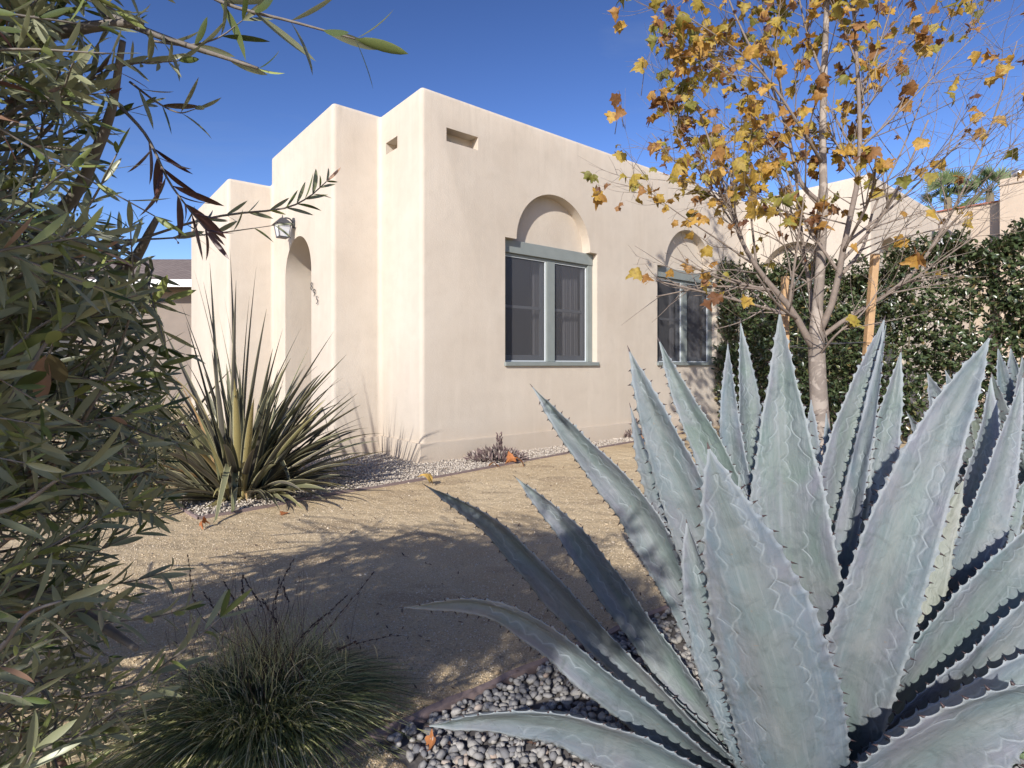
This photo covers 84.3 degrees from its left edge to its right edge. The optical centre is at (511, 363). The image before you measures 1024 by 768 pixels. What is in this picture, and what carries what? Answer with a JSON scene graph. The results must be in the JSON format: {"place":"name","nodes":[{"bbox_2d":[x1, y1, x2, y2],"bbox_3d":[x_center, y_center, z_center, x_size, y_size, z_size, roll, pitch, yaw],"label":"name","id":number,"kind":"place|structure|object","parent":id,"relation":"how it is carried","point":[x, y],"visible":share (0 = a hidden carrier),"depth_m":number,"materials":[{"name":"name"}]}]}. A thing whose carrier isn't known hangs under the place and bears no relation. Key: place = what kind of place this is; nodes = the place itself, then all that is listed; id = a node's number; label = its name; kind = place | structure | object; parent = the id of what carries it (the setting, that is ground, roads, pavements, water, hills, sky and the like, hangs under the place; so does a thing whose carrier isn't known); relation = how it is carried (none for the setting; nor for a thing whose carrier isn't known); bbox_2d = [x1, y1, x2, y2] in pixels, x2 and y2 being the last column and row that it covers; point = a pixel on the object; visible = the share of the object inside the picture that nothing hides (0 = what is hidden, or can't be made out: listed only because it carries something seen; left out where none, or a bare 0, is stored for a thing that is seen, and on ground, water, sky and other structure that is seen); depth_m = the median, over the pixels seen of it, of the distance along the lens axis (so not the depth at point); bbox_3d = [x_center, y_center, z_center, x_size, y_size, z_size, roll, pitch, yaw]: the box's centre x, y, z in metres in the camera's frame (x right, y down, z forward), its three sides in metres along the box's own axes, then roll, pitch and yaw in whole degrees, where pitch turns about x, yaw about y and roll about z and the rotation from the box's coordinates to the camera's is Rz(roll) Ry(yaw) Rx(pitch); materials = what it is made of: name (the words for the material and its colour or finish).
{"place":"outdoors","nodes":[
{"label":"outdoors","id":0,"kind":"place"},
{"bbox_2d":[0,404,976,767],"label":"ground","id":1,"kind":"structure","parent":0,"point":[492,488],"depth_m":3.14,"materials":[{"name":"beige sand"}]},
{"bbox_2d":[7,193,124,253],"bbox_3d":[-17.672,-2.651,21.064,5.619,7.614,5.032,0,0,0],"label":"leafy tree","id":2,"kind":"object","parent":1,"relation":"on","point":[37,202],"visible":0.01,"depth_m":20.30,"materials":[{"name":"green plant"}]},
{"bbox_2d":[25,259,190,403],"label":"shingled house","id":3,"kind":"structure","parent":1,"relation":"on","point":[177,271],"depth_m":16.20,"materials":[{"name":"brown paint"}]},
{"bbox_2d":[43,337,71,356],"bbox_3d":[-13.400,-0.505,16.165,1.600,1.500,0.050,0,0,0],"label":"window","id":4,"kind":"structure","parent":3,"relation":"in","point":[59,349],"depth_m":16.14,"materials":[{"name":"grey glass"}]},
{"bbox_2d":[40,363,226,489],"bbox_3d":[-3.724,0.501,5.263,2.567,1.288,2.354,0,0,0],"label":"flax plant","id":5,"kind":"object","parent":1,"relation":"on","point":[177,396],"visible":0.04,"depth_m":5.24,"materials":[{"name":"green plant"}]},
{"bbox_2d":[179,506,197,518],"bbox_3d":[-2.492,1.142,4.349,0.026,0.046,0.529,0,0,-44],"label":"landscape edging","id":6,"kind":"object","parent":1,"relation":"on","point":[190,513],"visible":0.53,"depth_m":4.29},
{"bbox_2d":[0,0,407,767],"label":"olive tree","id":7,"kind":"object","parent":1,"relation":"on","point":[48,300],"visible":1,"depth_m":0.84,"materials":[{"name":"green plant"}]},
{"bbox_2d":[199,516,209,528],"bbox_3d":[-2.142,1.097,3.932,0.053,0.088,0.073,0,0,9],"label":"fallen leaf","id":8,"kind":"object","parent":1,"relation":"on","point":[204,520],"visible":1,"depth_m":3.93,"materials":[{"name":"orange plant"}]},
{"bbox_2d":[92,256,394,523],"bbox_3d":[-2.282,0.047,4.920,2.460,2.195,2.430,0,0,-33],"label":"flax plant","id":9,"kind":"object","parent":1,"relation":"on","point":[248,459],"visible":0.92,"depth_m":4.71,"materials":[{"name":"green plant"}]},
{"bbox_2d":[68,554,436,767],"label":"sedge clump","id":10,"kind":"object","parent":1,"relation":"on","point":[219,709],"visible":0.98,"depth_m":1.75,"materials":[{"name":"green plant"}]},
{"bbox_2d":[122,465,654,763],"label":"leaf litter","id":11,"kind":"object","parent":1,"relation":"on","point":[399,725],"visible":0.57,"depth_m":2.51,"materials":[{"name":"brown plant"}]},
{"bbox_2d":[179,437,643,517],"bbox_3d":[-1.220,1.141,8.246,7.273,0.001,4.307,0,0,-45],"label":"gravel bed","id":12,"kind":"object","parent":1,"relation":"on","point":[353,487],"visible":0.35,"depth_m":5.89,"materials":[{"name":"grey gravel"}]},
{"bbox_2d":[463,431,530,463],"bbox_3d":[-0.178,0.987,6.724,0.816,0.372,0.677,0,0,0],"label":"dried plant","id":13,"kind":"object","parent":12,"relation":"on","point":[493,454],"visible":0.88,"depth_m":6.64,"materials":[{"name":"plant"}]},
{"bbox_2d":[624,418,641,438],"bbox_3d":[1.890,1.003,8.798,0.716,0.329,0.575,0,0,0],"label":"dried plant","id":14,"kind":"object","parent":12,"relation":"on","point":[628,434],"visible":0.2,"depth_m":8.71,"materials":[{"name":"plant"}]},
{"bbox_2d":[418,473,432,484],"bbox_3d":[-0.819,1.081,5.274,0.156,0.120,0.149,0,0,0],"label":"fallen leaf","id":15,"kind":"object","parent":1,"relation":"on","point":[429,477],"visible":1,"depth_m":5.26,"materials":[{"name":"yellow plant"}]},
{"bbox_2d":[198,432,684,519],"bbox_3d":[0.264,1.142,6.737,0.066,0.046,7.274,0,0,45],"label":"landscape edging","id":16,"kind":"object","parent":1,"relation":"on","point":[329,494],"visible":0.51,"depth_m":5.22,"materials":[{"name":"brown metal"}]},
{"bbox_2d":[505,451,516,463],"bbox_3d":[-0.020,1.067,6.414,0.140,0.148,0.072,0,0,-11],"label":"fallen leaf","id":17,"kind":"object","parent":16,"relation":"on","point":[510,457],"visible":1,"depth_m":6.42,"materials":[{"name":"orange plant"}]},
{"bbox_2d":[330,605,668,762],"bbox_3d":[1.205,1.138,2.995,4.400,0.054,0.028,0,0,-38],"label":"landscape edging","id":18,"kind":"object","parent":1,"relation":"on","point":[469,694],"visible":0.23,"depth_m":1.87,"materials":[{"name":"metal"}]},
{"bbox_2d":[191,88,971,462],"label":"stucco house","id":19,"kind":"structure","parent":1,"relation":"on","point":[445,276],"depth_m":7.58,"materials":[{"name":"beige paint"}]},
{"bbox_2d":[272,215,294,238],"bbox_3d":[-3.155,-1.899,7.835,0.275,0.318,0.230,0,0,-39],"label":"wall lantern","id":20,"kind":"object","parent":19,"relation":"attached to","point":[279,234],"depth_m":7.79,"materials":[{"name":"metal"}]},
{"bbox_2d":[504,239,599,365],"bbox_3d":[0.402,-0.798,8.014,1.771,1.654,0.645,0,0,-39],"label":"window","id":21,"kind":"structure","parent":19,"relation":"in","point":[548,290],"depth_m":7.86,"materials":[{"name":"grey glass"}]},
{"bbox_2d":[657,266,718,365],"bbox_3d":[2.888,-0.798,10.056,1.820,1.654,0.645,0,0,-39],"label":"window","id":22,"kind":"structure","parent":19,"relation":"in","point":[683,328],"depth_m":9.90,"materials":[{"name":"grey glass"}]},
{"bbox_2d":[775,277,813,363],"bbox_3d":[5.288,-0.805,10.490,0.050,1.620,0.940,0,0,-39],"label":"window","id":23,"kind":"structure","parent":19,"relation":"in","point":[800,338],"depth_m":10.43,"materials":[{"name":"grey glass"}]},
{"bbox_2d":[876,278,895,362],"bbox_3d":[6.625,-0.805,10.171,1.430,1.620,0.050,0,0,-39],"label":"window","id":24,"kind":"structure","parent":19,"relation":"in","point":[886,357],"depth_m":10.39,"materials":[{"name":"grey glass"}]},
{"bbox_2d":[932,230,956,243],"bbox_3d":[8.768,-2.519,11.465,0.345,0.477,0.412,0,0,-39],"label":"wall lantern","id":25,"kind":"object","parent":19,"relation":"attached to","point":[941,235],"depth_m":11.41,"materials":[{"name":"metal"}]},
{"bbox_2d":[380,608,1023,767],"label":"pebble bed","id":26,"kind":"object","parent":1,"relation":"on","point":[419,758],"visible":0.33,"depth_m":1.74,"materials":[{"name":"grey gravel"}]},
{"bbox_2d":[425,730,435,750],"bbox_3d":[-0.242,1.113,1.656,0.043,0.055,0.069,0,0,0],"label":"fallen leaf","id":27,"kind":"object","parent":26,"relation":"on","point":[430,742],"visible":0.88,"depth_m":1.67,"materials":[{"name":"orange plant"}]},
{"bbox_2d":[399,309,1023,767],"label":"agave","id":28,"kind":"object","parent":26,"relation":"on","point":[851,595],"visible":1,"depth_m":1.48,"materials":[{"name":"grey"}]},
{"bbox_2d":[905,345,1023,533],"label":"agave","id":29,"kind":"object","parent":26,"relation":"on","point":[1006,383],"visible":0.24,"depth_m":2.69,"materials":[{"name":"grey"}]},
{"bbox_2d":[781,276,788,346],"bbox_3d":[2.147,0.229,4.450,0.048,1.832,0.048,0,0,0],"label":"tree stake","id":30,"kind":"object","parent":1,"relation":"on","point":[785,293],"visible":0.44,"depth_m":4.43,"materials":[{"name":"brown wood"}]},
{"bbox_2d":[789,342,865,348],"bbox_3d":[2.432,-0.140,4.284,0.534,0.056,0.338,0,0,0],"label":"tie wire","id":31,"kind":"object","parent":30,"relation":"attached to","point":[825,344],"visible":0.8,"depth_m":4.24,"materials":[{"name":"grey"}]},
{"bbox_2d":[577,0,1023,454],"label":"plane tree","id":32,"kind":"object","parent":1,"relation":"on","point":[702,48],"visible":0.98,"depth_m":4.16,"materials":[{"name":"yellow plant"}]},
{"bbox_2d":[711,217,1023,441],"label":"hedge","id":33,"kind":"object","parent":1,"relation":"on","point":[1008,329],"visible":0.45,"depth_m":8.05,"materials":[{"name":"green plant"}]},
{"bbox_2d":[862,253,879,354],"bbox_3d":[2.647,0.160,4.250,0.207,1.970,0.048,0,0,0],"label":"tree stake","id":34,"kind":"object","parent":1,"relation":"on","point":[871,293],"visible":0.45,"depth_m":4.23,"materials":[{"name":"brown wood"}]},
{"bbox_2d":[917,166,989,208],"bbox_3d":[26.234,-5.359,33.998,3.202,13.032,3.246,0,0,0],"label":"fan palm","id":35,"kind":"object","parent":1,"relation":"on","point":[948,176],"visible":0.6,"depth_m":33.72,"materials":[{"name":"green plant"}]},
{"bbox_2d":[955,163,1014,203],"bbox_3d":[28.804,-5.486,34.025,3.630,13.285,3.394,0,0,0],"label":"fan palm","id":36,"kind":"object","parent":1,"relation":"on","point":[985,171],"visible":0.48,"depth_m":33.78,"materials":[{"name":"green plant"}]},
{"bbox_2d":[0,0,1023,258],"label":"sky","id":37,"kind":"structure","parent":0,"point":[555,67],"materials":[{"name":"blue"}]},
{"bbox_2d":[936,169,1023,408],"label":"neighbour building","id":38,"kind":"structure","parent":0,"point":[1013,206],"depth_m":14.26,"materials":[{"name":"beige paint"}]}
]}

